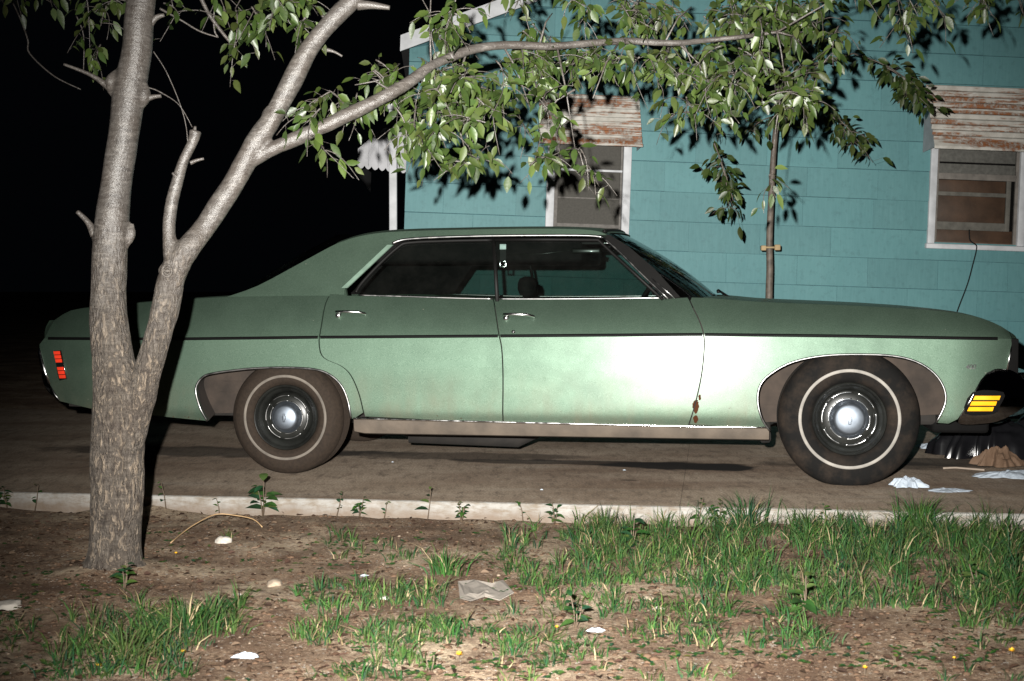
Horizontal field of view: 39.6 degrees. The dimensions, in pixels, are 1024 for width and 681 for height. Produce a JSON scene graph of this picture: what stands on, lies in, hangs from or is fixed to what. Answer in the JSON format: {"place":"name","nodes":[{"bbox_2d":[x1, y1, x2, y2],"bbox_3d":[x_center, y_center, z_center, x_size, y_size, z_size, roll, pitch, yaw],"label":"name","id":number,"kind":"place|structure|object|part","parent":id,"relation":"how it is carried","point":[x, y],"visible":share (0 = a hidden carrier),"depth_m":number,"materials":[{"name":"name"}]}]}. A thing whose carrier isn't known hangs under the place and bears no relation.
{"place":"outdoors","nodes":[
{"label":"outdoors","id":0,"kind":"place"},
{"bbox_2d":[0,0,495,291],"label":"sky","id":1,"kind":"structure","parent":0,"point":[54,133],"materials":[{"name":"black"}]},
{"bbox_2d":[0,292,679,524],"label":"ground","id":2,"kind":"structure","parent":0,"point":[40,303],"depth_m":112.98,"materials":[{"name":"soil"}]},
{"bbox_2d":[0,505,1023,680],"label":"verge soil","id":3,"kind":"structure","parent":0,"point":[788,669],"depth_m":4.94,"materials":[{"name":"brown soil"}]},
{"bbox_2d":[0,486,12,507],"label":"weed","id":4,"kind":"object","parent":3,"relation":"on","point":[5,500],"visible":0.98,"depth_m":7.19,"materials":[{"name":"green plant"}]},
{"bbox_2d":[0,599,21,610],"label":"stone","id":5,"kind":"object","parent":3,"relation":"on","point":[9,604],"visible":0.84,"depth_m":4.84,"materials":[{"name":"grey stone"}]},
{"bbox_2d":[31,484,41,510],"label":"weed","id":6,"kind":"object","parent":3,"relation":"on","point":[34,500],"visible":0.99,"depth_m":7.17,"materials":[{"name":"green plant"}]},
{"bbox_2d":[108,562,136,592],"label":"weed","id":7,"kind":"object","parent":3,"relation":"on","point":[120,576],"visible":0.98,"depth_m":5.08,"materials":[{"name":"green plant"}]},
{"bbox_2d":[65,618,195,679],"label":"grass tuft","id":8,"kind":"object","parent":3,"relation":"on","point":[121,644],"visible":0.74,"depth_m":4.17,"materials":[{"name":"green plant"}]},
{"bbox_2d":[158,482,166,508],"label":"weed","id":9,"kind":"object","parent":3,"relation":"on","point":[162,493],"visible":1,"depth_m":7.07,"materials":[{"name":"green plant"}]},
{"bbox_2d":[99,592,257,648],"bbox_3d":[-1.044,0.866,4.508,0.584,0.136,0.477,-1,3,-29],"label":"grass tuft","id":10,"kind":"object","parent":3,"relation":"on","point":[192,623],"visible":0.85,"depth_m":4.49,"materials":[{"name":"green plant"}]},
{"bbox_2d":[170,513,262,542],"bbox_3d":[-1.398,0.842,6.429,0.497,0.053,0.276,-2,3,-44],"label":"stick","id":11,"kind":"object","parent":3,"relation":"on","point":[213,515],"visible":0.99,"depth_m":6.55,"materials":[{"name":"brown wood"}]},
{"bbox_2d":[214,536,231,543],"bbox_3d":[-1.256,0.872,6.194,0.075,0.046,0.077,0,2,0],"label":"stone","id":12,"kind":"object","parent":3,"relation":"on","point":[222,539],"visible":0.93,"depth_m":6.17,"materials":[{"name":"white stone"}]},
{"bbox_2d":[231,652,257,658],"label":"litter","id":13,"kind":"object","parent":3,"relation":"on","point":[246,655],"visible":1,"depth_m":4.20,"materials":[{"name":"white paper"}]},
{"bbox_2d":[246,473,282,515],"bbox_3d":[-1.226,0.766,6.991,0.187,0.218,0.115,0,2,0],"label":"weed","id":14,"kind":"object","parent":3,"relation":"on","point":[256,492],"visible":0.97,"depth_m":7.00,"materials":[{"name":"green plant"}]},
{"bbox_2d":[267,578,282,586],"bbox_3d":[-0.878,0.900,5.261,0.057,0.039,0.059,0,2,0],"label":"stone","id":15,"kind":"object","parent":3,"relation":"on","point":[274,582],"visible":0.85,"depth_m":5.24,"materials":[{"name":"beige stone"}]},
{"bbox_2d":[336,491,342,515],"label":"weed","id":16,"kind":"object","parent":3,"relation":"on","point":[339,499],"visible":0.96,"depth_m":6.95,"materials":[{"name":"green plant"}]},
{"bbox_2d":[350,496,370,516],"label":"weed","id":17,"kind":"object","parent":3,"relation":"on","point":[361,508],"visible":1,"depth_m":6.94,"materials":[{"name":"green plant"}]},
{"bbox_2d":[381,501,390,517],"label":"weed","id":18,"kind":"object","parent":3,"relation":"on","point":[386,503],"visible":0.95,"depth_m":6.92,"materials":[{"name":"green plant"}]},
{"bbox_2d":[414,487,431,518],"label":"weed","id":19,"kind":"object","parent":3,"relation":"on","point":[423,507],"visible":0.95,"depth_m":6.90,"materials":[{"name":"green plant"}]},
{"bbox_2d":[417,652,437,676],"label":"weed","id":20,"kind":"object","parent":3,"relation":"on","point":[429,667],"visible":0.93,"depth_m":4.02,"materials":[{"name":"green plant"}]},
{"bbox_2d":[405,543,501,577],"bbox_3d":[-0.207,0.836,5.419,0.388,0.147,0.375,-2,3,-40],"label":"grass tuft","id":21,"kind":"object","parent":3,"relation":"on","point":[449,570],"visible":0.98,"depth_m":5.45,"materials":[{"name":"green plant"}]},
{"bbox_2d":[455,501,469,521],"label":"weed","id":22,"kind":"object","parent":3,"relation":"on","point":[461,512],"visible":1,"depth_m":6.81,"materials":[{"name":"green plant"}]},
{"bbox_2d":[458,580,513,600],"bbox_3d":[-0.097,0.904,5.146,0.207,0.018,0.412,0,2,0],"label":"paper scrap","id":23,"kind":"object","parent":3,"relation":"on","point":[472,590],"visible":1,"depth_m":5.14,"materials":[{"name":"white paper"}]},
{"bbox_2d":[0,498,1023,680],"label":"grass","id":24,"kind":"structure","parent":3,"relation":"on","point":[1011,583],"depth_m":5.15,"materials":[{"name":"green plant"}]},
{"bbox_2d":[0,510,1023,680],"bbox_3d":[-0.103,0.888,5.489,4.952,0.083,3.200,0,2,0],"label":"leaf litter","id":25,"kind":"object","parent":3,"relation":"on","point":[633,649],"visible":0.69,"depth_m":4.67,"materials":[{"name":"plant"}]},
{"bbox_2d":[0,514,1023,680],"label":"pebbles","id":26,"kind":"object","parent":3,"relation":"on","point":[300,671],"visible":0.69,"depth_m":4.60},
{"bbox_2d":[0,530,1023,680],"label":"ground cover","id":27,"kind":"object","parent":3,"relation":"on","point":[737,651],"visible":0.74,"depth_m":4.38,"materials":[{"name":"green plant"}]},
{"bbox_2d":[1,0,1023,570],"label":"cherry tree","id":28,"kind":"object","parent":3,"relation":"on","point":[125,386],"visible":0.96,"depth_m":5.54,"materials":[{"name":"green plant"}]},
{"bbox_2d":[516,501,525,520],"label":"weed","id":29,"kind":"object","parent":3,"relation":"on","point":[519,504],"visible":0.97,"depth_m":6.83,"materials":[{"name":"green plant"}]},
{"bbox_2d":[546,596,563,600],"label":"litter","id":30,"kind":"object","parent":3,"relation":"on","point":[550,599],"visible":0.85,"depth_m":5.03,"materials":[{"name":"brown paper"}]},
{"bbox_2d":[546,502,563,522],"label":"weed","id":31,"kind":"object","parent":3,"relation":"on","point":[554,519],"visible":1,"depth_m":6.80,"materials":[{"name":"green plant"}]},
{"bbox_2d":[560,590,592,627],"bbox_3d":[0.212,0.872,4.582,0.063,0.134,0.126,2,3,40],"label":"weed","id":32,"kind":"object","parent":3,"relation":"on","point":[580,617],"visible":0.94,"depth_m":4.57,"materials":[{"name":"green plant"}]},
{"bbox_2d":[586,627,605,631],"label":"litter","id":33,"kind":"object","parent":3,"relation":"on","point":[598,629],"visible":0.99,"depth_m":4.50,"materials":[{"name":"white paper"}]},
{"bbox_2d":[562,502,635,532],"bbox_3d":[0.456,0.821,6.535,0.444,0.143,0.351,-1,3,-28],"label":"grass tuft","id":34,"kind":"object","parent":3,"relation":"on","point":[612,516],"visible":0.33,"depth_m":6.55,"materials":[{"name":"green plant"}]},
{"bbox_2d":[620,518,649,548],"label":"weed","id":35,"kind":"object","parent":3,"relation":"on","point":[628,536],"visible":0.77,"depth_m":6.01,"materials":[{"name":"green plant"}]},
{"bbox_2d":[643,596,654,600],"bbox_3d":[0.485,0.918,5.052,0.043,0.025,0.045,2,3,35],"label":"stone","id":36,"kind":"object","parent":3,"relation":"on","point":[648,597],"visible":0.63,"depth_m":5.04,"materials":[{"name":"beige stone"}]},
{"bbox_2d":[688,498,705,522],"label":"weed","id":37,"kind":"object","parent":3,"relation":"on","point":[693,516],"visible":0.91,"depth_m":6.70,"materials":[{"name":"green plant"}]},
{"bbox_2d":[707,498,726,520],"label":"weed","id":38,"kind":"object","parent":3,"relation":"on","point":[712,512],"visible":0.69,"depth_m":6.68,"materials":[{"name":"green plant"}]},
{"bbox_2d":[691,488,805,531],"bbox_3d":[1.093,0.770,6.587,0.545,0.231,0.627,-1,2,-22],"label":"grass tuft","id":39,"kind":"object","parent":3,"relation":"on","point":[744,515],"visible":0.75,"depth_m":6.59,"materials":[{"name":"green plant"}]},
{"bbox_2d":[786,571,818,614],"bbox_3d":[0.973,0.856,4.766,0.107,0.157,0.100,1,2,19],"label":"weed","id":40,"kind":"object","parent":3,"relation":"on","point":[806,603],"visible":0.92,"depth_m":4.77,"materials":[{"name":"green plant"}]},
{"bbox_2d":[866,491,962,530],"bbox_3d":[1.861,0.768,6.494,0.537,0.202,0.654,2,3,42],"label":"grass tuft","id":41,"kind":"object","parent":3,"relation":"on","point":[917,516],"visible":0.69,"depth_m":6.51,"materials":[{"name":"green plant"}]},
{"bbox_2d":[961,561,988,586],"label":"weed","id":42,"kind":"object","parent":3,"relation":"on","point":[969,574],"visible":0.81,"depth_m":5.13,"materials":[{"name":"green plant"}]},
{"bbox_2d":[979,491,1023,531],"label":"grass tuft","id":43,"kind":"object","parent":3,"relation":"on","point":[1013,524],"visible":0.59,"depth_m":6.47,"materials":[{"name":"green plant"}]},
{"bbox_2d":[0,408,1023,532],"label":"driveway","id":44,"kind":"structure","parent":0,"point":[195,466],"depth_m":7.73,"materials":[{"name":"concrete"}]},
{"bbox_2d":[38,226,1023,485],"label":"sedan","id":45,"kind":"object","parent":44,"relation":"on","point":[316,360],"visible":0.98,"depth_m":7.66,"materials":[{"name":"green paint"}]},
{"bbox_3d":[-1.215,-0.460,8.779,0.630,0.368,1.400,0,2,8],"label":"rear window","id":46,"kind":"part","parent":45,"relation":"part of","materials":[{"name":"black glass"}]},
{"bbox_3d":[-0.529,-0.068,7.838,1.011,1.001,0.330,0,2,8],"label":"rear door","id":47,"kind":"part","parent":45,"relation":"part of","materials":[{"name":"green paint"}]},
{"bbox_3d":[-0.293,-0.134,9.523,1.011,1.001,0.330,0,2,8],"label":"rear door","id":48,"kind":"part","parent":45,"relation":"part of","materials":[{"name":"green paint"}]},
{"bbox_3d":[0.683,-0.123,9.386,1.174,1.013,0.330,0,2,8],"label":"front door","id":49,"kind":"part","parent":45,"relation":"part of","materials":[{"name":"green paint"}]},
{"bbox_3d":[0.446,-0.057,7.701,1.174,1.013,0.330,0,2,8],"label":"front door","id":50,"kind":"part","parent":45,"relation":"part of","materials":[{"name":"green paint"}]},
{"bbox_2d":[690,0,952,298],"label":"sapling","id":51,"kind":"object","parent":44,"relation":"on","point":[901,85],"visible":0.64,"depth_m":10.39,"materials":[{"name":"green plant"}]},
{"bbox_2d":[888,476,929,487],"bbox_3d":[2.065,0.728,7.398,0.196,0.058,0.178,0,2,0],"label":"tissue","id":52,"kind":"object","parent":44,"relation":"on","point":[907,482],"visible":1,"depth_m":7.35,"materials":[{"name":"white paper"}]},
{"bbox_2d":[915,443,927,448],"bbox_3d":[2.688,0.671,9.143,0.185,0.038,0.215,-1,2,-27],"label":"tissue","id":53,"kind":"object","parent":44,"relation":"on","point":[923,446],"visible":0.41,"depth_m":9.15,"materials":[{"name":"white paper"}]},
{"bbox_2d":[929,488,972,492],"bbox_3d":[2.230,0.757,7.232,0.237,0.015,0.134,0,2,0],"label":"tissue","id":54,"kind":"object","parent":44,"relation":"on","point":[949,490],"visible":1,"depth_m":7.21,"materials":[{"name":"white paper"}]},
{"bbox_2d":[943,467,984,470],"bbox_3d":[2.564,0.726,8.069,0.229,0.012,0.077,1,2,21],"label":"stick","id":55,"kind":"object","parent":44,"relation":"on","point":[963,468],"visible":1,"depth_m":8.07,"materials":[{"name":"beige wood"}]},
{"bbox_2d":[925,419,1023,459],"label":"rubbish bag","id":56,"kind":"object","parent":44,"relation":"on","point":[1008,433],"visible":0.57,"depth_m":8.58,"materials":[{"name":"black plastic"}]},
{"bbox_2d":[969,445,1023,467],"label":"paper bag","id":57,"kind":"object","parent":44,"relation":"on","point":[999,457],"visible":1,"depth_m":8.19,"materials":[{"name":"brown paper"}]},
{"bbox_2d":[972,470,1023,478],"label":"tissue","id":58,"kind":"object","parent":44,"relation":"on","point":[1014,474],"visible":1,"depth_m":7.72,"materials":[{"name":"white paper"}]},
{"bbox_2d":[0,315,1023,421],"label":"back yard","id":59,"kind":"structure","parent":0,"point":[22,337],"depth_m":18.46,"materials":[{"name":"soil"}]},
{"bbox_2d":[387,104,398,294],"bbox_3d":[-0.990,-0.681,11.883,0.100,2.579,0.096,0,2,0],"label":"porch post","id":60,"kind":"object","parent":59,"relation":"on","point":[392,198],"visible":0.2,"depth_m":11.83,"materials":[{"name":"white paint"}]},
{"bbox_2d":[357,0,1023,369],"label":"house","id":61,"kind":"structure","parent":59,"relation":"on","point":[876,231],"depth_m":12.06,"materials":[{"name":"teal paint"}]},
{"bbox_2d":[545,143,631,251],"bbox_3d":[0.644,-1.312,11.986,0.739,1.117,0.105,2,2,-3],"label":"window","id":62,"kind":"structure","parent":61,"relation":"in","point":[565,206],"depth_m":12.02,"materials":[{"name":"white paint"}]},
{"bbox_2d":[956,230,976,311],"bbox_3d":[3.822,-0.393,12.132,0.290,1.104,0.011,0,2,-3],"label":"cable","id":63,"kind":"object","parent":61,"relation":"hanging from","point":[970,271],"visible":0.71,"depth_m":12.13,"materials":[{"name":"black rubber"}]},
{"bbox_2d":[925,148,1023,251],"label":"window","id":64,"kind":"structure","parent":61,"relation":"in","point":[981,192],"depth_m":12.20,"materials":[{"name":"white paint"}]},
{"bbox_2d":[1017,415,1023,425],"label":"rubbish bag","id":65,"kind":"object","parent":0,"point":[1020,421],"visible":0.27,"depth_m":9.18,"materials":[{"name":"black plastic"}]},
{"bbox_2d":[1004,415,1020,418],"bbox_3d":[3.300,0.491,9.448,0.180,0.055,0.110,0,2,0],"label":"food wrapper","id":66,"kind":"object","parent":65,"relation":"on","point":[1015,417],"visible":0.16,"depth_m":9.41,"materials":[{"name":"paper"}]}
]}

